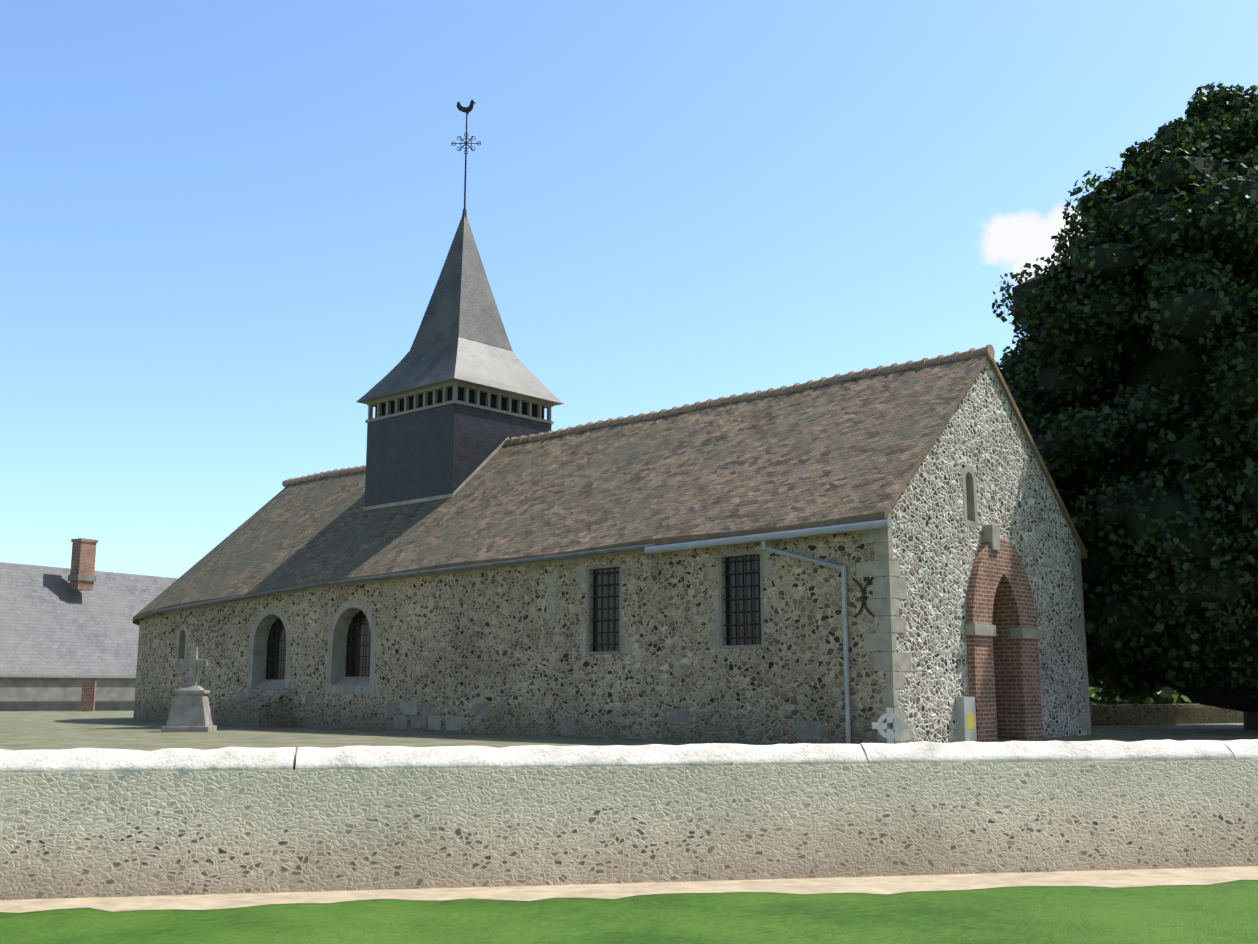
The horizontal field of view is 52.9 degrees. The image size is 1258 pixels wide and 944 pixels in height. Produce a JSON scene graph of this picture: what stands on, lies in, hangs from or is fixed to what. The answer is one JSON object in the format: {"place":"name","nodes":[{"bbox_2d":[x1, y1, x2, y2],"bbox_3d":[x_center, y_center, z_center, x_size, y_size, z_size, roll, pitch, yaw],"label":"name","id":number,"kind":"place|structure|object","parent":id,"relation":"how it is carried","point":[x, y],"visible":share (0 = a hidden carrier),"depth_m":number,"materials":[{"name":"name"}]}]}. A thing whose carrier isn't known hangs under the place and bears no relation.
{"place":"outdoors","nodes":[
{"label":"outdoors","id":0,"kind":"place"},
{"bbox_2d":[0,880,1257,943],"bbox_3d":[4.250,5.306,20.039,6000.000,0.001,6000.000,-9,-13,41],"label":"lawn","id":1,"kind":"structure","parent":0,"point":[1223,913],"depth_m":10.25,"materials":[{"name":"green plant"}]},
{"bbox_2d":[0,760,1257,899],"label":"front wall","id":2,"kind":"structure","parent":1,"relation":"on","point":[94,834],"depth_m":12.35,"materials":[{"name":"grey stone"}]},
{"bbox_2d":[0,739,1257,772],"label":"wall cap","id":3,"kind":"object","parent":2,"relation":"on","point":[77,760],"visible":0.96,"depth_m":12.67,"materials":[{"name":"white concrete"}]},
{"bbox_2d":[0,866,1257,912],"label":"dirt strip","id":4,"kind":"object","parent":1,"relation":"on","point":[886,885],"visible":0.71,"depth_m":11.86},
{"bbox_2d":[0,711,1257,755],"bbox_3d":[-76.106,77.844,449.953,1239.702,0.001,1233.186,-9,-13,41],"label":"yard","id":5,"kind":"structure","parent":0,"point":[38,730],"depth_m":25.12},
{"bbox_2d":[0,538,177,710],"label":"house","id":6,"kind":"structure","parent":5,"relation":"on","point":[69,637],"depth_m":62.80,"materials":[{"name":"tile"}]},
{"bbox_2d":[161,647,216,731],"bbox_3d":[-9.744,4.933,28.187,1.000,2.060,0.900,1,-10,-6],"label":"grave cross","id":7,"kind":"object","parent":5,"relation":"on","point":[190,710],"visible":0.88,"depth_m":27.88,"materials":[{"name":"grey stone"}]},
{"bbox_2d":[211,688,291,727],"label":"buttress","id":8,"kind":"structure","parent":5,"relation":"on","point":[258,707],"depth_m":31.27,"materials":[{"name":"grey stone"}]},
{"bbox_2d":[133,360,1089,743],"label":"church walls","id":9,"kind":"structure","parent":5,"relation":"on","point":[501,644],"depth_m":24.33,"materials":[{"name":"grey stone"}]},
{"bbox_2d":[356,100,563,510],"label":"tower","id":10,"kind":"structure","parent":9,"relation":"on","point":[458,395],"depth_m":33.40,"materials":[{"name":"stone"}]},
{"bbox_2d":[132,354,1086,624],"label":"roof","id":11,"kind":"structure","parent":9,"relation":"on","point":[854,450],"depth_m":26.85,"materials":[{"name":"brown tile"}]},
{"bbox_2d":[282,344,994,486],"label":"ridge tiles","id":12,"kind":"object","parent":11,"relation":"on","point":[988,350],"visible":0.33,"depth_m":28.17,"materials":[{"name":"brown tile"}]},
{"bbox_2d":[152,360,1090,743],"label":"stone trim","id":13,"kind":"structure","parent":9,"relation":"attached to","point":[1004,636],"depth_m":23.71,"materials":[{"name":"grey stone"}]},
{"bbox_2d":[872,708,907,743],"bbox_3d":[3.841,3.853,18.603,0.520,0.760,0.140,-2,-10,13],"label":"wheel cross","id":14,"kind":"object","parent":5,"relation":"on","point":[890,725],"visible":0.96,"depth_m":18.59,"materials":[{"name":"stone"}]},
{"bbox_2d":[992,81,1257,729],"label":"tree","id":15,"kind":"object","parent":5,"relation":"on","point":[1149,567],"depth_m":27.06,"materials":[{"name":"green plant"}]},
{"bbox_2d":[1090,704,1243,725],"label":"back wall","id":16,"kind":"structure","parent":5,"relation":"on","point":[1133,714],"depth_m":33.54,"materials":[{"name":"grey stone"}]},
{"bbox_2d":[0,0,1257,577],"label":"sky","id":17,"kind":"structure","parent":0,"point":[224,223],"materials":[{"name":"blue"}]},
{"bbox_2d":[1088,678,1197,704],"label":"bushes","id":18,"kind":"object","parent":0,"point":[1169,699],"depth_m":47.53,"materials":[{"name":"green plant"}]}
]}

